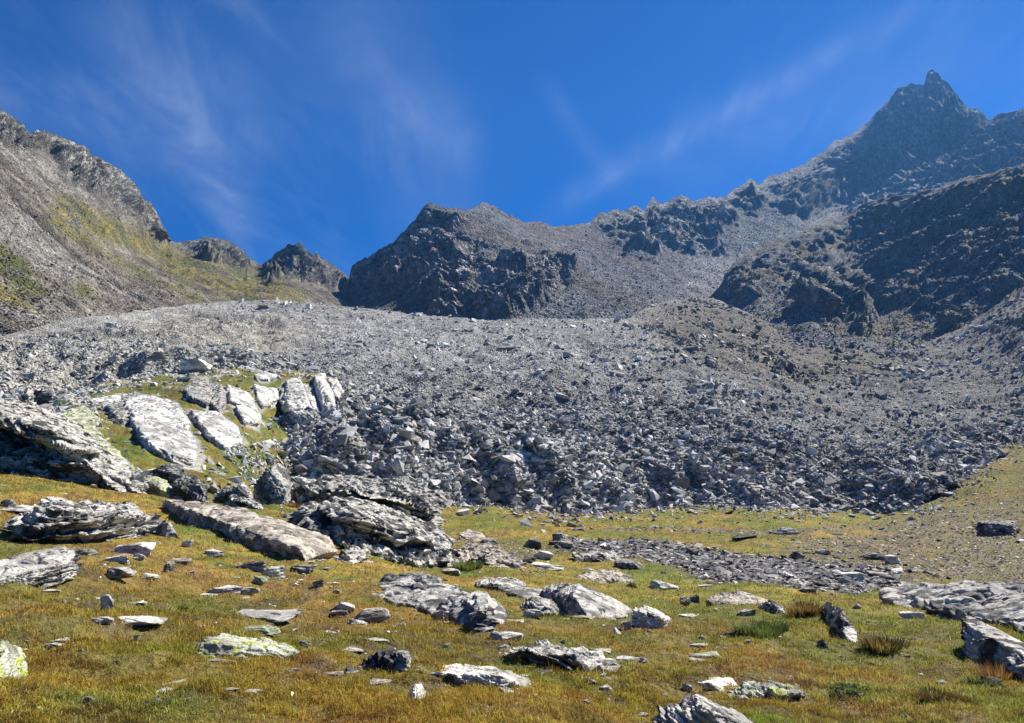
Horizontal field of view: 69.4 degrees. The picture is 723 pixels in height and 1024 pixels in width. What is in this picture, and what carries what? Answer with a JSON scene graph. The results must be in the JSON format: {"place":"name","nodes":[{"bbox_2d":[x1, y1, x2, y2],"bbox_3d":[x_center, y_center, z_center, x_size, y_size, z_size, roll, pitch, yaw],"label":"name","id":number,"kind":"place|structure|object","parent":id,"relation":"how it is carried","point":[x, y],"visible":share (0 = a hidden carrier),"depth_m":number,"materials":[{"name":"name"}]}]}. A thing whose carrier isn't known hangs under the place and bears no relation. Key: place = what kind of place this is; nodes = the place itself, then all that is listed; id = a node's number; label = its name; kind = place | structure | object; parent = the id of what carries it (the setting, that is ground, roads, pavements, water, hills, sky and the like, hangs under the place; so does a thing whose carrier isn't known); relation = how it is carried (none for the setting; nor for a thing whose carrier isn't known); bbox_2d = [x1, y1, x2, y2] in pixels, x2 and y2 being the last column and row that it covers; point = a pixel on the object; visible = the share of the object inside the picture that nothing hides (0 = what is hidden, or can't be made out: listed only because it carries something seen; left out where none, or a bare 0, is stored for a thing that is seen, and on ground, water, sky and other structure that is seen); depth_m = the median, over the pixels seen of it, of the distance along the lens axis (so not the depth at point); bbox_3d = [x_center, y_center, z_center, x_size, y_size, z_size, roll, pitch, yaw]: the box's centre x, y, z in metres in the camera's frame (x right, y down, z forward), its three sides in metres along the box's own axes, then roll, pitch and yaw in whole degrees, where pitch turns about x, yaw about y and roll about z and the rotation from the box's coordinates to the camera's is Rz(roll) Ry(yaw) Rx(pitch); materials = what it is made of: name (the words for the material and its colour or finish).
{"place":"outdoors","nodes":[
{"label":"outdoors","id":0,"kind":"place"},
{"bbox_2d":[0,109,353,336],"bbox_3d":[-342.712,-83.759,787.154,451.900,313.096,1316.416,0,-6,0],"label":"hillside","id":1,"kind":"structure","parent":0,"point":[326,280],"depth_m":573.45,"materials":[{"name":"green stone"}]},
{"bbox_2d":[0,109,344,335],"bbox_3d":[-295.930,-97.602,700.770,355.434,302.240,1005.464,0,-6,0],"label":"slope rubble","id":2,"kind":"object","parent":1,"relation":"on","point":[33,323],"visible":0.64,"depth_m":397.16,"materials":[{"name":"stone"}]},
{"bbox_2d":[55,365,327,504],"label":"hill","id":3,"kind":"structure","parent":0,"point":[135,455],"depth_m":83.13,"materials":[{"name":"plant"}]},
{"bbox_2d":[60,406,99,427],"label":"bedrock slab","id":4,"kind":"structure","parent":3,"relation":"on","point":[85,415],"depth_m":67.50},
{"bbox_2d":[89,393,121,405],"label":"bedrock slab","id":5,"kind":"structure","parent":3,"relation":"on","point":[114,397],"depth_m":86.03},
{"bbox_2d":[83,425,139,474],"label":"outcrop","id":6,"kind":"object","parent":3,"relation":"on","point":[98,435],"visible":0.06,"depth_m":40.52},
{"bbox_2d":[105,400,128,423],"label":"bedrock slab","id":7,"kind":"structure","parent":3,"relation":"on","point":[117,411],"depth_m":76.17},
{"bbox_2d":[122,392,196,467],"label":"bedrock slab","id":8,"kind":"structure","parent":3,"relation":"on","point":[162,431],"depth_m":67.55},
{"bbox_2d":[166,399,190,428],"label":"bedrock slab","id":9,"kind":"structure","parent":3,"relation":"on","point":[185,420],"depth_m":78.19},
{"bbox_2d":[38,364,324,501],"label":"slope stones","id":10,"kind":"object","parent":3,"relation":"on","point":[239,452],"visible":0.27,"depth_m":83.20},
{"bbox_2d":[179,358,211,372],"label":"stone","id":11,"kind":"object","parent":3,"relation":"on","point":[194,365],"visible":0.88,"depth_m":118.10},
{"bbox_2d":[184,377,212,408],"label":"bedrock slab","id":12,"kind":"structure","parent":3,"relation":"on","point":[198,391],"depth_m":93.74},
{"bbox_2d":[188,409,242,449],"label":"bedrock slab","id":13,"kind":"structure","parent":3,"relation":"on","point":[218,429],"depth_m":74.97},
{"bbox_2d":[208,380,226,412],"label":"bedrock slab","id":14,"kind":"structure","parent":3,"relation":"on","point":[218,401],"depth_m":93.33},
{"bbox_2d":[225,384,254,405],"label":"bedrock slab","id":15,"kind":"structure","parent":3,"relation":"on","point":[236,396],"depth_m":98.45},
{"bbox_2d":[234,403,260,426],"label":"bedrock slab","id":16,"kind":"structure","parent":3,"relation":"on","point":[247,412],"depth_m":89.79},
{"bbox_2d":[254,371,277,381],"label":"bedrock slab","id":17,"kind":"structure","parent":3,"relation":"on","point":[265,376],"depth_m":121.88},
{"bbox_2d":[253,384,279,408],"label":"bedrock slab","id":18,"kind":"structure","parent":3,"relation":"on","point":[265,396],"depth_m":108.49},
{"bbox_2d":[279,377,313,427],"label":"bedrock slab","id":19,"kind":"structure","parent":3,"relation":"on","point":[293,396],"depth_m":108.59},
{"bbox_2d":[303,383,321,417],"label":"bedrock slab","id":20,"kind":"structure","parent":3,"relation":"on","point":[311,393],"depth_m":113.53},
{"bbox_2d":[314,373,335,414],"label":"bedrock slab","id":21,"kind":"structure","parent":3,"relation":"on","point":[324,393],"depth_m":115.01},
{"bbox_2d":[327,377,342,403],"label":"bedrock slab","id":22,"kind":"structure","parent":3,"relation":"on","point":[335,386],"depth_m":129.31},
{"bbox_2d":[0,443,1023,722],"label":"meadow","id":23,"kind":"structure","parent":0,"point":[1012,477],"depth_m":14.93,"materials":[{"name":"plant"}]},
{"bbox_2d":[0,499,16,506],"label":"stone","id":24,"kind":"object","parent":23,"relation":"on","point":[8,503],"visible":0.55,"depth_m":23.25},
{"bbox_2d":[0,640,27,681],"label":"boulder","id":25,"kind":"object","parent":23,"relation":"on","point":[11,656],"visible":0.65,"depth_m":4.62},
{"bbox_2d":[0,504,33,512],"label":"stone","id":26,"kind":"object","parent":23,"relation":"on","point":[22,508],"visible":0.56,"depth_m":22.83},
{"bbox_2d":[0,546,82,588],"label":"boulder","id":27,"kind":"object","parent":23,"relation":"on","point":[50,567],"visible":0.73,"depth_m":10.46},
{"bbox_2d":[0,398,148,493],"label":"outcrop","id":28,"kind":"object","parent":23,"relation":"on","point":[40,441],"visible":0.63,"depth_m":32.27,"materials":[{"name":"stone"}]},
{"bbox_2d":[3,496,166,543],"bbox_3d":[-10.581,3.897,17.763,2.998,1.378,5.823,0,-6,0],"label":"boulder","id":29,"kind":"object","parent":23,"relation":"on","point":[56,519],"visible":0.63,"depth_m":16.76,"materials":[{"name":"stone"}]},
{"bbox_2d":[78,548,99,555],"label":"stone","id":30,"kind":"object","parent":23,"relation":"on","point":[90,551],"visible":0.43,"depth_m":14.65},
{"bbox_2d":[91,616,113,623],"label":"stone","id":31,"kind":"object","parent":23,"relation":"on","point":[103,619],"visible":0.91,"depth_m":6.66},
{"bbox_2d":[100,594,113,610],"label":"stone","id":32,"kind":"object","parent":23,"relation":"on","point":[107,600],"visible":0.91,"depth_m":7.69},
{"bbox_2d":[103,555,129,563],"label":"stone","id":33,"kind":"object","parent":23,"relation":"on","point":[122,559],"visible":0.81,"depth_m":14.24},
{"bbox_2d":[107,567,136,579],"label":"stone","id":34,"kind":"object","parent":23,"relation":"on","point":[118,573],"visible":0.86,"depth_m":11.45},
{"bbox_2d":[113,542,155,555],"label":"stone","id":35,"kind":"object","parent":23,"relation":"on","point":[145,548],"visible":0.7,"depth_m":15.98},
{"bbox_2d":[119,616,167,625],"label":"stone","id":36,"kind":"object","parent":23,"relation":"on","point":[140,620],"visible":0.78,"depth_m":6.94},
{"bbox_2d":[144,475,172,498],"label":"boulder","id":37,"kind":"object","parent":23,"relation":"on","point":[158,486],"visible":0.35,"depth_m":33.72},
{"bbox_2d":[148,463,185,485],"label":"boulder","id":38,"kind":"object","parent":23,"relation":"on","point":[170,473],"visible":0.57,"depth_m":36.71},
{"bbox_2d":[155,522,178,538],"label":"stone","id":39,"kind":"object","parent":23,"relation":"on","point":[165,529],"visible":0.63,"depth_m":19.21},
{"bbox_2d":[171,474,209,502],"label":"boulder","id":40,"kind":"object","parent":23,"relation":"on","point":[187,487],"visible":0.77,"depth_m":33.70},
{"bbox_2d":[204,549,223,556],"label":"stone","id":41,"kind":"object","parent":23,"relation":"on","point":[214,552],"visible":0.89,"depth_m":18.02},
{"bbox_2d":[209,585,243,593],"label":"stone","id":42,"kind":"object","parent":23,"relation":"on","point":[232,588],"visible":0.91,"depth_m":12.77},
{"bbox_2d":[213,482,252,503],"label":"boulder","id":43,"kind":"object","parent":23,"relation":"on","point":[240,489],"visible":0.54,"depth_m":35.63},
{"bbox_2d":[226,494,262,508],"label":"boulder","id":44,"kind":"object","parent":23,"relation":"on","point":[237,501],"visible":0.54,"depth_m":31.66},
{"bbox_2d":[196,633,297,658],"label":"slab","id":45,"kind":"structure","parent":23,"relation":"on","point":[224,643],"depth_m":6.30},
{"bbox_2d":[162,499,337,562],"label":"slab","id":46,"kind":"structure","parent":23,"relation":"on","point":[248,528],"depth_m":21.57,"materials":[{"name":"stone"}]},
{"bbox_2d":[234,561,265,572],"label":"stone","id":47,"kind":"object","parent":23,"relation":"on","point":[258,566],"visible":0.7,"depth_m":16.30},
{"bbox_2d":[240,587,259,594],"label":"stone","id":48,"kind":"object","parent":23,"relation":"on","point":[250,590],"visible":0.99,"depth_m":12.62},
{"bbox_2d":[244,624,280,635],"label":"stone","id":49,"kind":"object","parent":23,"relation":"on","point":[268,630],"visible":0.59,"depth_m":7.18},
{"bbox_2d":[233,609,302,623],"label":"stone","id":50,"kind":"object","parent":23,"relation":"on","point":[278,616],"visible":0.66,"depth_m":9.21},
{"bbox_2d":[253,464,290,504],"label":"boulder","id":51,"kind":"object","parent":23,"relation":"on","point":[273,484],"visible":0.97,"depth_m":40.59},
{"bbox_2d":[261,566,285,578],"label":"stone","id":52,"kind":"object","parent":23,"relation":"on","point":[277,572],"visible":0.65,"depth_m":16.20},
{"bbox_2d":[290,565,317,573],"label":"stone","id":53,"kind":"object","parent":23,"relation":"on","point":[304,569],"visible":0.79,"depth_m":17.16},
{"bbox_2d":[330,602,354,610],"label":"stone","id":54,"kind":"object","parent":23,"relation":"on","point":[345,606],"visible":0.57,"depth_m":10.41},
{"bbox_2d":[283,472,445,527],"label":"outcrop","id":55,"kind":"object","parent":23,"relation":"on","point":[425,504],"visible":0.55,"depth_m":42.27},
{"bbox_2d":[353,607,390,622],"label":"stone","id":56,"kind":"object","parent":23,"relation":"on","point":[377,614],"visible":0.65,"depth_m":9.93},
{"bbox_2d":[280,496,465,567],"bbox_3d":[-5.697,6.781,26.948,6.809,3.464,11.983,-2,-6,21],"label":"outcrop","id":57,"kind":"object","parent":23,"relation":"on","point":[400,535],"visible":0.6,"depth_m":25.41,"materials":[{"name":"stone"}]},
{"bbox_2d":[358,648,411,671],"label":"boulder","id":58,"kind":"object","parent":23,"relation":"on","point":[398,660],"visible":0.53,"depth_m":5.76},
{"bbox_2d":[409,682,425,699],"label":"boulder","id":59,"kind":"object","parent":23,"relation":"on","point":[419,690],"visible":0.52,"depth_m":5.03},
{"bbox_2d":[372,572,506,632],"bbox_3d":[-1.095,4.003,12.579,2.168,1.280,8.426,3,-7,-23],"label":"outcrop","id":60,"kind":"object","parent":23,"relation":"on","point":[478,611],"visible":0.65,"depth_m":12.49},
{"bbox_2d":[451,559,485,570],"bbox_3d":[-1.606,7.335,26.692,1.336,0.331,1.302,0,-6,0],"label":"tussock","id":61,"kind":"object","parent":23,"relation":"on","point":[466,566],"visible":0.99,"depth_m":26.64,"materials":[{"name":"green plant"}]},
{"bbox_2d":[458,529,485,541],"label":"boulder","id":62,"kind":"object","parent":23,"relation":"on","point":[468,535],"visible":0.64,"depth_m":47.91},
{"bbox_2d":[439,663,530,688],"bbox_3d":[-0.264,2.450,5.702,0.954,0.255,0.581,-3,-7,29],"label":"boulder","id":63,"kind":"object","parent":23,"relation":"on","point":[492,675],"visible":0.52,"depth_m":5.50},
{"bbox_2d":[457,543,526,568],"bbox_3d":[-1.187,8.916,33.279,2.888,1.459,11.557,1,-6,-8],"label":"outcrop","id":64,"kind":"object","parent":23,"relation":"on","point":[493,556],"visible":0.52,"depth_m":32.35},
{"bbox_2d":[474,577,526,591],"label":"boulder","id":65,"kind":"object","parent":23,"relation":"on","point":[500,583],"visible":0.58,"depth_m":19.73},
{"bbox_2d":[489,632,523,640],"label":"stone","id":66,"kind":"object","parent":23,"relation":"on","point":[502,635],"visible":0.68,"depth_m":8.27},
{"bbox_2d":[2,564,1021,722],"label":"pebbles","id":67,"kind":"object","parent":23,"relation":"on","point":[617,631],"visible":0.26,"depth_m":8.92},
{"bbox_2d":[2,443,1023,632],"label":"gravel","id":68,"kind":"structure","parent":23,"relation":"on","point":[708,562],"depth_m":40.62,"materials":[{"name":"gravel"}]},
{"bbox_2d":[506,587,541,597],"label":"boulder","id":69,"kind":"object","parent":23,"relation":"on","point":[522,592],"visible":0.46,"depth_m":18.00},
{"bbox_2d":[523,538,541,547],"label":"stone","id":70,"kind":"object","parent":23,"relation":"on","point":[533,543],"visible":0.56,"depth_m":42.45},
{"bbox_2d":[523,609,543,617],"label":"stone","id":71,"kind":"object","parent":23,"relation":"on","point":[535,613],"visible":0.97,"depth_m":12.24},
{"bbox_2d":[518,596,565,615],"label":"boulder","id":72,"kind":"object","parent":23,"relation":"on","point":[545,606],"visible":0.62,"depth_m":14.37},
{"bbox_2d":[532,551,552,558],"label":"stone","id":73,"kind":"object","parent":23,"relation":"on","point":[544,555],"visible":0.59,"depth_m":35.13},
{"bbox_2d":[531,562,563,570],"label":"stone","id":74,"kind":"object","parent":23,"relation":"on","point":[541,565],"visible":0.76,"depth_m":30.76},
{"bbox_2d":[499,639,622,678],"bbox_3d":[0.514,3.171,7.784,1.342,0.463,1.354,0,-6,0],"label":"outcrop","id":75,"kind":"object","parent":23,"relation":"on","point":[582,658],"visible":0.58,"depth_m":7.53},
{"bbox_2d":[541,583,631,619],"bbox_3d":[1.644,5.159,15.675,1.517,1.155,6.078,1,-6,-5],"label":"boulder","id":76,"kind":"object","parent":23,"relation":"on","point":[568,598],"visible":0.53,"depth_m":14.29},
{"bbox_2d":[571,549,622,561],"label":"boulder","id":77,"kind":"object","parent":23,"relation":"on","point":[600,556],"visible":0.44,"depth_m":37.35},
{"bbox_2d":[576,569,633,583],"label":"outcrop","id":78,"kind":"object","parent":23,"relation":"on","point":[608,576],"visible":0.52,"depth_m":27.36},
{"bbox_2d":[614,559,641,569],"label":"boulder","id":79,"kind":"object","parent":23,"relation":"on","point":[627,564],"visible":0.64,"depth_m":33.50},
{"bbox_2d":[631,605,670,628],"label":"boulder","id":80,"kind":"object","parent":23,"relation":"on","point":[647,616],"visible":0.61,"depth_m":11.94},
{"bbox_2d":[648,579,677,589],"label":"stone","id":81,"kind":"object","parent":23,"relation":"on","point":[658,585],"visible":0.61,"depth_m":25.47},
{"bbox_2d":[654,694,753,722],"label":"boulder","id":82,"kind":"object","parent":23,"relation":"on","point":[695,708],"visible":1,"depth_m":5.01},
{"bbox_2d":[689,651,719,659],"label":"stone","id":83,"kind":"object","parent":23,"relation":"on","point":[711,653],"visible":0.42,"depth_m":8.97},
{"bbox_2d":[697,677,737,690],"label":"slab","id":84,"kind":"structure","parent":23,"relation":"on","point":[709,683],"depth_m":7.02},
{"bbox_2d":[443,442,1023,539],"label":"rubble edge","id":85,"kind":"object","parent":23,"relation":"on","point":[949,493],"visible":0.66,"depth_m":95.63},
{"bbox_2d":[706,591,767,605],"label":"slab","id":86,"kind":"structure","parent":23,"relation":"on","point":[742,597],"depth_m":17.78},
{"bbox_2d":[736,609,755,615],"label":"stone","id":87,"kind":"object","parent":23,"relation":"on","point":[747,612],"visible":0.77,"depth_m":13.99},
{"bbox_2d":[728,617,789,638],"bbox_3d":[3.823,4.012,11.214,1.023,0.229,0.873,5,-8,-38],"label":"tussock","id":88,"kind":"object","parent":23,"relation":"on","point":[757,629],"visible":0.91,"depth_m":11.15,"materials":[{"name":"green plant"}]},
{"bbox_2d":[726,680,808,703],"bbox_3d":[2.312,2.925,6.497,0.808,0.282,0.659,0,-6,0],"label":"boulder","id":89,"kind":"object","parent":23,"relation":"on","point":[754,687],"visible":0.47,"depth_m":6.45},
{"bbox_2d":[758,600,784,613],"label":"boulder","id":90,"kind":"object","parent":23,"relation":"on","point":[771,606],"visible":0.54,"depth_m":15.72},
{"bbox_2d":[772,527,798,534],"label":"stone","id":91,"kind":"object","parent":23,"relation":"on","point":[788,531],"visible":0.72,"depth_m":67.49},
{"bbox_2d":[782,598,837,618],"bbox_3d":[6.053,5.048,15.159,1.251,0.386,1.021,0,-6,0],"label":"tussock","id":92,"kind":"object","parent":23,"relation":"on","point":[807,609],"visible":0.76,"depth_m":14.92,"materials":[{"name":"brown plant"}]},
{"bbox_2d":[821,601,857,642],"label":"slab","id":93,"kind":"structure","parent":23,"relation":"on","point":[836,617],"depth_m":11.58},
{"bbox_2d":[839,572,864,579],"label":"stone","id":94,"kind":"object","parent":23,"relation":"on","point":[859,575],"visible":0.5,"depth_m":28.92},
{"bbox_2d":[826,675,878,700],"bbox_3d":[2.964,2.870,6.470,0.509,0.148,0.431,5,-8,-40],"label":"leafy plant","id":95,"kind":"object","parent":23,"relation":"on","point":[852,687],"visible":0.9,"depth_m":6.49,"materials":[{"name":"green plant"}]},
{"bbox_2d":[863,553,884,559],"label":"stone","id":96,"kind":"object","parent":23,"relation":"on","point":[873,556],"visible":0.87,"depth_m":45.39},
{"bbox_2d":[857,631,911,655],"bbox_3d":[5.199,3.967,10.409,0.738,0.224,0.781,-4,-7,33],"label":"tussock","id":97,"kind":"object","parent":23,"relation":"on","point":[877,645],"visible":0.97,"depth_m":10.40,"materials":[{"name":"green plant"}]},
{"bbox_2d":[884,554,900,564],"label":"stone","id":98,"kind":"object","parent":23,"relation":"on","point":[891,559],"visible":0.75,"depth_m":43.39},
{"bbox_2d":[898,611,925,618],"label":"stone","id":99,"kind":"object","parent":23,"relation":"on","point":[907,614],"visible":0.62,"depth_m":14.21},
{"bbox_2d":[915,682,959,703],"bbox_3d":[3.509,2.759,6.152,0.369,0.128,0.347,0,-6,0],"label":"tussock","id":100,"kind":"object","parent":23,"relation":"on","point":[938,692],"visible":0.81,"depth_m":6.11,"materials":[{"name":"brown plant"}]},
{"bbox_2d":[878,580,1023,633],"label":"outcrop","id":101,"kind":"object","parent":23,"relation":"on","point":[1001,602],"visible":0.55,"depth_m":16.17,"materials":[{"name":"stone"}]},
{"bbox_2d":[955,676,1003,687],"bbox_3d":[4.903,3.370,7.725,0.589,0.199,0.399,-3,-7,23],"label":"leafy plant","id":102,"kind":"object","parent":23,"relation":"on","point":[984,681],"visible":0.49,"depth_m":7.75,"materials":[{"name":"green plant"}]},
{"bbox_2d":[960,616,1023,679],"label":"slab","id":103,"kind":"structure","parent":23,"relation":"on","point":[982,641],"depth_m":9.42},
{"bbox_2d":[968,658,1019,680],"bbox_3d":[5.654,3.554,8.491,0.854,0.190,0.593,0,-6,0],"label":"tussock","id":104,"kind":"object","parent":23,"relation":"on","point":[1002,672],"visible":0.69,"depth_m":8.53,"materials":[{"name":"brown plant"}]},
{"bbox_2d":[974,519,1020,536],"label":"boulder","id":105,"kind":"object","parent":23,"relation":"on","point":[993,528],"visible":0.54,"depth_m":67.48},
{"bbox_2d":[0,287,1023,512],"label":"moraine","id":106,"kind":"structure","parent":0,"point":[270,322],"depth_m":229.66,"materials":[{"name":"stone"}]},
{"bbox_2d":[33,391,53,403],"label":"stone","id":107,"kind":"object","parent":106,"relation":"on","point":[43,397],"visible":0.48,"depth_m":87.75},
{"bbox_2d":[151,351,169,361],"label":"stone","id":108,"kind":"object","parent":106,"relation":"on","point":[160,356],"visible":0.93,"depth_m":133.28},
{"bbox_2d":[0,290,1023,515],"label":"rubble","id":109,"kind":"object","parent":106,"relation":"on","point":[374,459],"visible":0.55,"depth_m":126.51,"materials":[{"name":"stone"}]},
{"bbox_2d":[135,288,1023,472],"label":"coarse rubble","id":110,"kind":"object","parent":106,"relation":"on","point":[971,426],"visible":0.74,"depth_m":254.92,"materials":[{"name":"stone"}]},
{"bbox_2d":[0,0,1023,276],"label":"sky","id":111,"kind":"structure","parent":0,"point":[262,127],"materials":[{"name":"blue"}]},
{"bbox_2d":[343,69,1023,319],"bbox_3d":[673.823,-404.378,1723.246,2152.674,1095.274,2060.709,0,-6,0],"label":"mountain","id":112,"kind":"structure","parent":0,"point":[907,108],"depth_m":1213.33,"materials":[{"name":"stone"}]},
{"bbox_2d":[346,73,1022,318],"bbox_3d":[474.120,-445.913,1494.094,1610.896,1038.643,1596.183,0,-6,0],"label":"scree rubble","id":113,"kind":"object","parent":112,"relation":"on","point":[584,308],"visible":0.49,"depth_m":1021.46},
{"bbox_2d":[708,164,1023,351],"bbox_3d":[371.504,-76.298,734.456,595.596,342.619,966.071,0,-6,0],"label":"buttress hill","id":114,"kind":"structure","parent":0,"point":[926,211],"depth_m":684.62,"materials":[{"name":"stone"}]},
{"bbox_2d":[709,164,1023,351],"bbox_3d":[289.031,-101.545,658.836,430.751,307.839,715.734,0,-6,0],"label":"talus rubble","id":115,"kind":"object","parent":114,"relation":"on","point":[851,342],"visible":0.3,"depth_m":573.33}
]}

